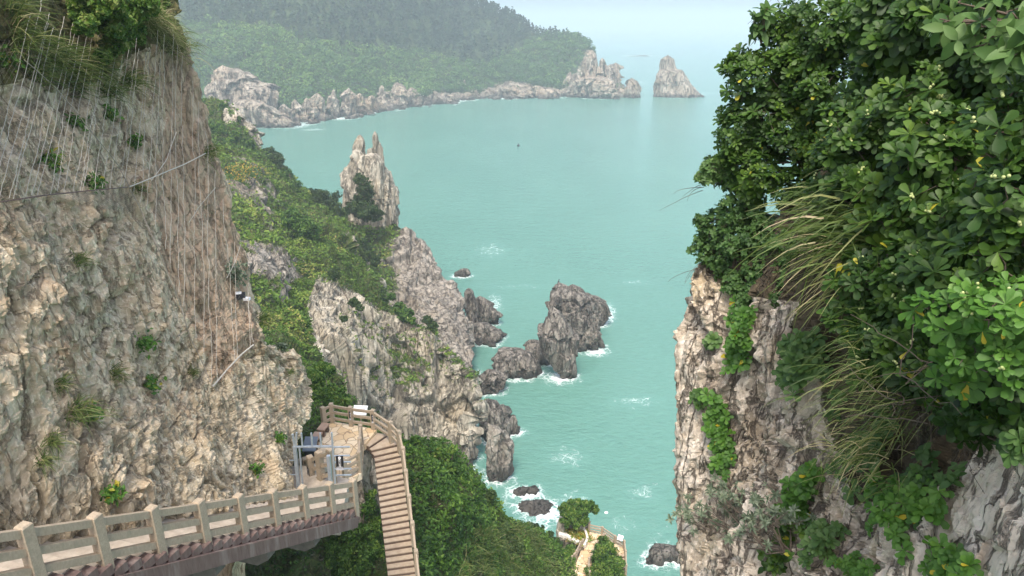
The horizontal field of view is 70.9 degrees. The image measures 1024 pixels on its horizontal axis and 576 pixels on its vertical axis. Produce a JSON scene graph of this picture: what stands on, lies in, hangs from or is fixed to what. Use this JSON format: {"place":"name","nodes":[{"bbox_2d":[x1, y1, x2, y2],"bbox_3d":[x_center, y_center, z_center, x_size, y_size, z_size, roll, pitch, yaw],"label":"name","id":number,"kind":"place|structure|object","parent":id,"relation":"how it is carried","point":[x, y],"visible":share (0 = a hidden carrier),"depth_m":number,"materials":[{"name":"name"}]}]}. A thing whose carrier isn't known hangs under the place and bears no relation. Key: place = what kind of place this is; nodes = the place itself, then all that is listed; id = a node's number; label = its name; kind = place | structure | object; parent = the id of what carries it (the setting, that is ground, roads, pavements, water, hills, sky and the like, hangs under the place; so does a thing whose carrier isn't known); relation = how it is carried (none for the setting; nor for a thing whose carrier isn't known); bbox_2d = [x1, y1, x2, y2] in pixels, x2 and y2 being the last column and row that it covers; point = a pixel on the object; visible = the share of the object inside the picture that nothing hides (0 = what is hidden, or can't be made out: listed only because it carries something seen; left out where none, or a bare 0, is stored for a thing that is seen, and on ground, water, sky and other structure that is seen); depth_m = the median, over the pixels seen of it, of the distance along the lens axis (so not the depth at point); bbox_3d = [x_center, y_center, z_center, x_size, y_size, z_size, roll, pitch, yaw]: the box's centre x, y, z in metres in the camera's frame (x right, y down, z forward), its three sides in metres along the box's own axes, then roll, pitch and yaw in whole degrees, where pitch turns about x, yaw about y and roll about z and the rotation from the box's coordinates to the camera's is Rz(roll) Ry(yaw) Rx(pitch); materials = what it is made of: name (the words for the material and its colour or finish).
{"place":"outdoors","nodes":[
{"label":"outdoors","id":0,"kind":"place"},
{"bbox_2d":[0,0,313,575],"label":"cliff","id":1,"kind":"structure","parent":0,"point":[184,438],"depth_m":18.50,"materials":[{"name":"stone"}]},
{"bbox_2d":[0,0,69,38],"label":"grass tussock","id":2,"kind":"object","parent":1,"relation":"on","point":[26,5],"depth_m":15.41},
{"bbox_2d":[0,2,86,84],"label":"grass tussock","id":3,"kind":"object","parent":1,"relation":"on","point":[20,32],"depth_m":15.55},
{"bbox_2d":[19,51,73,92],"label":"grass tussock","id":4,"kind":"object","parent":1,"relation":"on","point":[40,68],"depth_m":16.16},
{"bbox_2d":[39,423,83,466],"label":"grass tussock","id":5,"kind":"object","parent":1,"relation":"on","point":[51,441],"depth_m":14.36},
{"bbox_2d":[23,18,119,101],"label":"grass tussock","id":6,"kind":"object","parent":1,"relation":"on","point":[55,46],"depth_m":16.84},
{"bbox_2d":[63,70,111,111],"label":"grass tussock","id":7,"kind":"object","parent":1,"relation":"on","point":[78,85],"depth_m":17.95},
{"bbox_2d":[58,389,119,438],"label":"grass tussock","id":8,"kind":"object","parent":1,"relation":"on","point":[80,412],"depth_m":15.19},
{"bbox_2d":[64,35,138,104],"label":"grass tussock","id":9,"kind":"object","parent":1,"relation":"on","point":[83,67],"depth_m":18.26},
{"bbox_2d":[99,479,127,506],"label":"leafy plant","id":10,"kind":"object","parent":1,"relation":"on","point":[112,494],"visible":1,"depth_m":15.78,"materials":[{"name":"green plant"}]},
{"bbox_2d":[65,0,169,65],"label":"bush","id":11,"kind":"object","parent":1,"relation":"on","point":[119,25],"visible":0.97,"depth_m":18.10,"materials":[{"name":"green plant"}]},
{"bbox_2d":[96,72,139,109],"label":"grass tussock","id":12,"kind":"object","parent":1,"relation":"on","point":[112,91],"depth_m":19.29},
{"bbox_2d":[0,0,256,386],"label":"rockfall net","id":13,"kind":"object","parent":1,"relation":"attached to","point":[105,189],"visible":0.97,"depth_m":19.31,"materials":[{"name":"metal"}]},
{"bbox_2d":[113,58,165,101],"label":"grass tussock","id":14,"kind":"object","parent":1,"relation":"on","point":[136,77],"depth_m":20.25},
{"bbox_2d":[139,1,201,57],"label":"grass tussock","id":15,"kind":"object","parent":1,"relation":"on","point":[153,22],"depth_m":21.14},
{"bbox_2d":[0,497,358,575],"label":"cliff walkway","id":16,"kind":"structure","parent":1,"relation":"attached to","point":[259,545],"depth_m":17.47,"materials":[{"name":"concrete"}]},
{"bbox_2d":[0,478,359,575],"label":"stone railing","id":17,"kind":"object","parent":16,"relation":"on","point":[30,550],"visible":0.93,"depth_m":15.31,"materials":[{"name":"stone"}]},
{"bbox_2d":[146,0,217,72],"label":"grass tussock","id":18,"kind":"object","parent":1,"relation":"on","point":[187,44],"depth_m":22.35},
{"bbox_2d":[224,256,252,287],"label":"leafy plant","id":19,"kind":"object","parent":1,"relation":"on","point":[239,274],"visible":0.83,"depth_m":24.66,"materials":[{"name":"plant"}]},
{"bbox_2d":[293,462,327,471],"bbox_3d":[-8.729,7.790,30.854,1.252,4.229,6.490,-3,20,-8],"label":"stairway","id":20,"kind":"object","parent":1,"relation":"on","point":[304,467],"visible":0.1,"depth_m":28.42,"materials":[{"name":"stone"}]},
{"bbox_2d":[298,448,337,483],"bbox_3d":[-8.191,7.495,28.882,0.763,5.784,6.558,-11,23,-27],"label":"stone railing","id":21,"kind":"object","parent":20,"relation":"on","point":[320,464],"visible":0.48,"depth_m":26.07,"materials":[{"name":"stone"}]},
{"bbox_2d":[289,432,351,487],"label":"steel gate","id":22,"kind":"structure","parent":1,"relation":"attached to","point":[296,464],"depth_m":24.99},
{"bbox_2d":[291,467,349,534],"bbox_3d":[-7.325,7.475,25.686,3.150,0.430,3.550,0,20,0],"label":"stone landing","id":23,"kind":"object","parent":1,"relation":"on","point":[311,481],"visible":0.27,"depth_m":26.09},
{"bbox_2d":[204,97,475,367],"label":"hillside","id":24,"kind":"structure","parent":0,"point":[423,286],"depth_m":169.11,"materials":[{"name":"stone"}]},
{"bbox_2d":[208,122,255,149],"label":"bush","id":25,"kind":"object","parent":24,"relation":"on","point":[235,136],"visible":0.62,"depth_m":201.90,"materials":[{"name":"green plant"}]},
{"bbox_2d":[217,107,265,146],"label":"rock outcrop","id":26,"kind":"object","parent":24,"relation":"on","point":[251,127],"visible":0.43,"depth_m":219.17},
{"bbox_2d":[222,161,272,184],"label":"flowering shrub","id":27,"kind":"object","parent":24,"relation":"on","point":[238,171],"visible":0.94,"depth_m":165.18,"materials":[{"name":"green plant"}]},
{"bbox_2d":[273,168,315,203],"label":"bush","id":28,"kind":"object","parent":24,"relation":"on","point":[290,176],"visible":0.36,"depth_m":199.58,"materials":[{"name":"green plant"}]},
{"bbox_2d":[201,96,399,324],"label":"ground cover","id":29,"kind":"object","parent":24,"relation":"on","point":[274,233],"visible":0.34,"depth_m":177.27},
{"bbox_2d":[309,188,346,216],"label":"bush","id":30,"kind":"object","parent":24,"relation":"on","point":[318,196],"visible":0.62,"depth_m":190.23,"materials":[{"name":"green plant"}]},
{"bbox_2d":[341,194,384,222],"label":"bush","id":31,"kind":"object","parent":24,"relation":"on","point":[368,212],"visible":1,"depth_m":174.58,"materials":[{"name":"green plant"}]},
{"bbox_2d":[339,131,399,230],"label":"rock spire","id":32,"kind":"object","parent":24,"relation":"on","point":[370,165],"visible":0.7,"depth_m":181.52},
{"bbox_2d":[353,172,375,199],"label":"bush","id":33,"kind":"object","parent":32,"relation":"on","point":[364,188],"visible":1,"depth_m":173.55,"materials":[{"name":"green plant"}]},
{"bbox_2d":[261,223,488,464],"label":"cliff","id":34,"kind":"structure","parent":0,"point":[442,405],"depth_m":128.48,"materials":[{"name":"stone"}]},
{"bbox_2d":[280,206,322,237],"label":"bush","id":35,"kind":"object","parent":34,"relation":"on","point":[296,221],"visible":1,"depth_m":143.10,"materials":[{"name":"green plant"}]},
{"bbox_2d":[327,267,364,311],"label":"bush","id":36,"kind":"object","parent":34,"relation":"on","point":[336,275],"visible":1,"depth_m":126.71,"materials":[{"name":"green plant"}]},
{"bbox_2d":[260,222,485,400],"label":"ground cover","id":37,"kind":"object","parent":34,"relation":"on","point":[302,295],"visible":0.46,"depth_m":132.43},
{"bbox_2d":[386,292,415,324],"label":"bush","id":38,"kind":"object","parent":34,"relation":"on","point":[402,311],"visible":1,"depth_m":133.61,"materials":[{"name":"green plant"}]},
{"bbox_2d":[176,0,623,114],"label":"headland","id":39,"kind":"structure","parent":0,"point":[507,84],"depth_m":748.05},
{"bbox_2d":[174,0,568,64],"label":"pine forest","id":40,"kind":"object","parent":39,"relation":"on","point":[194,12],"visible":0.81,"depth_m":786.22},
{"bbox_2d":[179,14,622,108],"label":"scrub","id":41,"kind":"object","parent":39,"relation":"on","point":[351,70],"visible":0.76,"depth_m":696.66,"materials":[{"name":"plant"}]},
{"bbox_2d":[245,330,574,575],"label":"hillside","id":42,"kind":"structure","parent":0,"point":[313,560],"depth_m":40.70,"materials":[{"name":"plant"}]},
{"bbox_2d":[306,360,351,406],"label":"bush","id":43,"kind":"object","parent":42,"relation":"on","point":[320,372],"visible":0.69,"depth_m":51.51,"materials":[{"name":"green plant"}]},
{"bbox_2d":[245,325,440,575],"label":"ground cover","id":44,"kind":"object","parent":42,"relation":"on","point":[307,423],"visible":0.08,"depth_m":41.05,"materials":[{"name":"green plant"}]},
{"bbox_2d":[318,488,384,575],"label":"bush","id":45,"kind":"object","parent":42,"relation":"on","point":[368,533],"visible":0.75,"depth_m":34.03,"materials":[{"name":"green plant"}]},
{"bbox_2d":[335,450,379,544],"bbox_3d":[-8.692,12.060,37.247,4.303,7.640,6.789,0,20,0],"label":"rock buttress","id":46,"kind":"object","parent":42,"relation":"on","point":[366,483],"visible":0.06,"depth_m":36.73,"materials":[{"name":"stone"}]},
{"bbox_2d":[318,422,376,481],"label":"stone platform","id":47,"kind":"structure","parent":46,"relation":"on","point":[344,434],"depth_m":36.82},
{"bbox_2d":[320,402,375,429],"bbox_3d":[-8.589,6.864,37.949,2.959,1.410,0.686,2,20,5],"label":"stone railing","id":48,"kind":"object","parent":47,"relation":"on","point":[331,413],"visible":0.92,"depth_m":37.80,"materials":[{"name":"stone"}]},
{"bbox_2d":[342,424,363,478],"bbox_3d":[-7.501,8.029,34.809,0.811,1.390,3.319,0,20,0],"label":"stone railing","id":49,"kind":"object","parent":47,"relation":"on","point":[358,455],"visible":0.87,"depth_m":33.85,"materials":[{"name":"stone"}]},
{"bbox_2d":[366,433,414,575],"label":"stairway","id":50,"kind":"object","parent":42,"relation":"on","point":[386,456],"visible":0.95,"depth_m":34.86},
{"bbox_2d":[387,420,419,575],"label":"stone railing","id":51,"kind":"object","parent":50,"relation":"on","point":[398,440],"visible":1,"depth_m":35.09,"materials":[{"name":"stone"}]},
{"bbox_2d":[424,442,486,531],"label":"bush","id":52,"kind":"object","parent":42,"relation":"on","point":[439,453],"visible":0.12,"depth_m":47.70,"materials":[{"name":"green plant"}]},
{"bbox_2d":[396,433,578,575],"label":"ground cover","id":53,"kind":"object","parent":42,"relation":"on","point":[455,497],"visible":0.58,"depth_m":43.46,"materials":[{"name":"green plant"}]},
{"bbox_2d":[482,488,524,557],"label":"bush","id":54,"kind":"object","parent":42,"relation":"on","point":[503,522],"visible":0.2,"depth_m":54.28,"materials":[{"name":"green plant"}]},
{"bbox_2d":[448,519,577,575],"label":"tall grass","id":55,"kind":"structure","parent":42,"relation":"on","point":[531,563],"depth_m":53.37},
{"bbox_2d":[204,50,624,127],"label":"cliff","id":56,"kind":"structure","parent":0,"point":[256,104],"depth_m":611.02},
{"bbox_2d":[257,26,851,575],"bbox_3d":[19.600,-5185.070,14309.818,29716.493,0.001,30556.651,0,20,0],"label":"sea","id":57,"kind":"structure","parent":0,"point":[519,208],"depth_m":285.85,"materials":[{"name":"liquid"}]},
{"bbox_2d":[464,288,477,322],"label":"sea rock","id":58,"kind":"object","parent":57,"relation":"in","point":[471,309],"visible":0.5,"depth_m":180.49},
{"bbox_2d":[476,296,502,324],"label":"sea rock","id":59,"kind":"object","parent":57,"relation":"in","point":[488,312],"visible":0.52,"depth_m":188.83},
{"bbox_2d":[473,322,507,346],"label":"sea rock","id":60,"kind":"object","parent":57,"relation":"in","point":[488,334],"visible":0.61,"depth_m":178.96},
{"bbox_2d":[479,369,507,394],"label":"sea rock","id":61,"kind":"object","parent":57,"relation":"in","point":[494,381],"visible":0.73,"depth_m":154.77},
{"bbox_2d":[479,398,512,441],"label":"sea rock","id":62,"kind":"object","parent":57,"relation":"in","point":[499,415],"visible":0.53,"depth_m":136.43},
{"bbox_2d":[484,422,513,481],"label":"sea rock","id":63,"kind":"object","parent":57,"relation":"in","point":[499,451],"visible":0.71,"depth_m":123.76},
{"bbox_2d":[491,347,542,378],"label":"sea rock","id":64,"kind":"object","parent":57,"relation":"in","point":[514,362],"visible":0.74,"depth_m":160.88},
{"bbox_2d":[518,499,553,516],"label":"sea rock","id":65,"kind":"object","parent":57,"relation":"in","point":[535,507],"visible":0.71,"depth_m":118.06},
{"bbox_2d":[523,339,549,365],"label":"sea rock","id":66,"kind":"object","parent":57,"relation":"in","point":[532,346],"visible":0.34,"depth_m":166.20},
{"bbox_2d":[537,305,579,378],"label":"sea rock","id":67,"kind":"object","parent":57,"relation":"in","point":[558,337],"visible":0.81,"depth_m":157.81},
{"bbox_2d":[545,282,604,351],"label":"sea rock","id":68,"kind":"object","parent":57,"relation":"in","point":[577,307],"visible":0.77,"depth_m":173.07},
{"bbox_2d":[592,295,611,326],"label":"sea rock","id":69,"kind":"object","parent":57,"relation":"in","point":[604,315],"visible":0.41,"depth_m":188.17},
{"bbox_2d":[623,78,641,97],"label":"sea stack","id":70,"kind":"object","parent":57,"relation":"in","point":[632,88],"visible":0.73,"depth_m":767.76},
{"bbox_2d":[645,543,678,565],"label":"sea rock","id":71,"kind":"object","parent":57,"relation":"in","point":[660,554],"visible":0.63,"depth_m":106.36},
{"bbox_2d":[653,55,704,97],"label":"sea stack","id":72,"kind":"object","parent":57,"relation":"in","point":[672,81],"visible":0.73,"depth_m":774.13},
{"bbox_2d":[464,0,848,25],"label":"sky","id":73,"kind":"structure","parent":0,"point":[539,12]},
{"bbox_2d":[672,102,1023,575],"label":"cliff","id":74,"kind":"structure","parent":0,"point":[986,529],"depth_m":7.28,"materials":[{"name":"stone"}]},
{"bbox_2d":[702,331,722,350],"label":"rosette plant","id":75,"kind":"object","parent":74,"relation":"on","point":[711,341],"visible":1,"depth_m":8.75,"materials":[{"name":"green plant"}]},
{"bbox_2d":[697,387,736,482],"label":"rosette plant","id":76,"kind":"object","parent":74,"relation":"on","point":[721,444],"visible":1,"depth_m":8.67,"materials":[{"name":"green plant"}]},
{"bbox_2d":[719,295,758,374],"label":"rosette plant","id":77,"kind":"object","parent":74,"relation":"on","point":[739,342],"visible":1,"depth_m":8.20,"materials":[{"name":"green plant"}]},
{"bbox_2d":[686,155,795,308],"bbox_3d":[2.827,-0.632,8.559,0.739,1.789,1.759,-12,23,-30],"label":"shrub","id":78,"kind":"object","parent":74,"relation":"on","point":[726,241],"visible":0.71,"depth_m":8.55,"materials":[{"name":"green plant"}]},
{"bbox_2d":[693,152,724,186],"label":"shrub","id":79,"kind":"object","parent":78,"relation":"on","point":[708,172],"visible":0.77,"depth_m":8.50,"materials":[{"name":"green plant"}]},
{"bbox_2d":[665,473,817,554],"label":"silvery bush","id":80,"kind":"object","parent":74,"relation":"on","point":[785,517],"visible":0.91,"depth_m":7.35,"materials":[{"name":"grey plant"}]},
{"bbox_2d":[757,521,804,575],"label":"vine","id":81,"kind":"object","parent":74,"relation":"attached to","point":[773,563],"visible":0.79,"depth_m":7.15,"materials":[{"name":"green plant"}]},
{"bbox_2d":[711,0,869,209],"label":"shrub","id":82,"kind":"object","parent":74,"relation":"on","point":[801,61],"visible":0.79,"depth_m":7.79,"materials":[{"name":"green plant"}]},
{"bbox_2d":[748,0,778,46],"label":"leafy branch","id":83,"kind":"object","parent":82,"relation":"attached to","point":[766,10],"visible":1,"depth_m":7.71,"materials":[{"name":"green plant"}]},
{"bbox_2d":[744,165,850,289],"bbox_3d":[2.579,-0.628,6.199,1.220,1.047,1.017,0,20,0],"label":"grass tussock","id":84,"kind":"object","parent":74,"relation":"on","point":[796,203],"depth_m":6.15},
{"bbox_2d":[771,458,824,530],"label":"rosette plant","id":85,"kind":"object","parent":74,"relation":"on","point":[799,493],"visible":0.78,"depth_m":6.82,"materials":[{"name":"green plant"}]},
{"bbox_2d":[719,183,884,360],"bbox_3d":[2.430,-0.089,5.666,1.439,1.522,1.260,10,22,25],"label":"grass tussock","id":86,"kind":"object","parent":74,"relation":"on","point":[819,226],"depth_m":5.58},
{"bbox_2d":[771,326,835,401],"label":"rosette plant","id":87,"kind":"object","parent":74,"relation":"on","point":[801,349],"visible":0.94,"depth_m":6.52,"materials":[{"name":"green plant"}]},
{"bbox_2d":[760,223,870,338],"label":"grass tussock","id":88,"kind":"object","parent":74,"relation":"on","point":[823,279],"depth_m":5.58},
{"bbox_2d":[797,518,851,569],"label":"rosette plant","id":89,"kind":"object","parent":74,"relation":"on","point":[821,532],"visible":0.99,"depth_m":6.38,"materials":[{"name":"green plant"}]},
{"bbox_2d":[759,306,907,447],"bbox_3d":[2.320,0.577,4.995,1.171,0.938,0.956,-14,24,-33],"label":"grass tussock","id":90,"kind":"object","parent":74,"relation":"on","point":[847,364],"depth_m":4.91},
{"bbox_2d":[783,403,918,516],"bbox_3d":[2.390,1.191,4.908,0.954,0.817,0.831,0,20,0],"label":"grass tussock","id":91,"kind":"object","parent":74,"relation":"on","point":[854,458],"depth_m":4.94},
{"bbox_2d":[825,550,879,575],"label":"rosette plant","id":92,"kind":"object","parent":74,"relation":"on","point":[851,564],"visible":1,"depth_m":5.99,"materials":[{"name":"green plant"}]},
{"bbox_2d":[818,363,899,504],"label":"rosette plant","id":93,"kind":"object","parent":74,"relation":"on","point":[850,500],"visible":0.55,"depth_m":6.14,"materials":[{"name":"green plant"}]},
{"bbox_2d":[803,360,942,475],"bbox_3d":[2.356,0.808,4.733,0.881,0.873,0.817,14,24,33],"label":"grass tussock","id":94,"kind":"object","parent":74,"relation":"on","point":[872,408],"depth_m":4.70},
{"bbox_2d":[862,467,954,565],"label":"rosette plant","id":95,"kind":"object","parent":74,"relation":"on","point":[916,503],"visible":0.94,"depth_m":4.74,"materials":[{"name":"green plant"}]},
{"bbox_2d":[816,234,1003,423],"bbox_3d":[2.679,0.356,4.557,0.790,1.322,2.018,0,20,0],"label":"shrub","id":96,"kind":"object","parent":74,"relation":"on","point":[891,283],"visible":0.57,"depth_m":4.68,"materials":[{"name":"green plant"}]},
{"bbox_2d":[803,57,1020,294],"bbox_3d":[2.939,-0.749,5.035,1.067,1.628,2.716,0,20,0],"label":"shrub","id":97,"kind":"object","parent":74,"relation":"on","point":[912,166],"visible":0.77,"depth_m":5.00,"materials":[{"name":"green plant"}]},
{"bbox_2d":[845,314,988,493],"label":"bare twigs","id":98,"kind":"object","parent":74,"relation":"on","point":[919,370],"visible":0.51,"depth_m":4.13,"materials":[{"name":"brown plant"}]},
{"bbox_2d":[832,0,1023,108],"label":"shrub","id":99,"kind":"object","parent":74,"relation":"on","point":[890,39],"visible":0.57,"depth_m":5.45,"materials":[{"name":"green plant"}]},
{"bbox_2d":[893,442,966,488],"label":"leafy plant","id":100,"kind":"object","parent":74,"relation":"on","point":[928,456],"visible":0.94,"depth_m":4.65,"materials":[{"name":"green plant"}]},
{"bbox_2d":[917,533,983,575],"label":"rosette plant","id":101,"kind":"object","parent":74,"relation":"on","point":[950,559],"visible":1,"depth_m":4.01,"materials":[{"name":"green plant"}]},
{"bbox_2d":[898,269,1023,407],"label":"shrub","id":102,"kind":"object","parent":74,"relation":"on","point":[978,319],"visible":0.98,"depth_m":3.18,"materials":[{"name":"green plant"}]},
{"bbox_2d":[928,365,1023,456],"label":"shrub","id":103,"kind":"object","parent":74,"relation":"on","point":[997,416],"visible":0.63,"depth_m":3.62,"materials":[{"name":"green plant"}]},
{"bbox_2d":[941,72,1023,298],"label":"shrub","id":104,"kind":"object","parent":74,"relation":"on","point":[987,238],"visible":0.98,"depth_m":3.18,"materials":[{"name":"green plant"}]},
{"bbox_2d":[921,0,1023,77],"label":"leafy branch","id":105,"kind":"object","parent":104,"relation":"attached to","point":[1004,53],"visible":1,"depth_m":3.19,"materials":[{"name":"green plant"}]},
{"bbox_2d":[983,427,1023,468],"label":"rosette plant","id":106,"kind":"object","parent":74,"relation":"on","point":[1011,442],"visible":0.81,"depth_m":3.26,"materials":[{"name":"green plant"}]},
{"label":"rock buttress","id":107,"kind":"object","parent":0,"visible":0},
{"bbox_2d":[556,509,590,549],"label":"rock buttress","id":108,"kind":"object","parent":107,"relation":"on","point":[560,527],"visible":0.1,"depth_m":74.41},
{"bbox_2d":[557,498,599,529],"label":"tree","id":109,"kind":"object","parent":108,"relation":"on","point":[575,512],"visible":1,"depth_m":72.96,"materials":[{"name":"green plant"}]},
{"bbox_2d":[572,532,624,575],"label":"stone platform","id":110,"kind":"structure","parent":107,"relation":"on","point":[582,560],"depth_m":71.70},
{"bbox_2d":[588,523,626,575],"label":"stone railing","id":111,"kind":"object","parent":110,"relation":"on","point":[602,529],"visible":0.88,"depth_m":72.81,"materials":[{"name":"stone"}]},
{"bbox_2d":[583,535,625,575],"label":"bush","id":112,"kind":"object","parent":107,"relation":"on","point":[604,562],"visible":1,"depth_m":69.25,"materials":[{"name":"green plant"}]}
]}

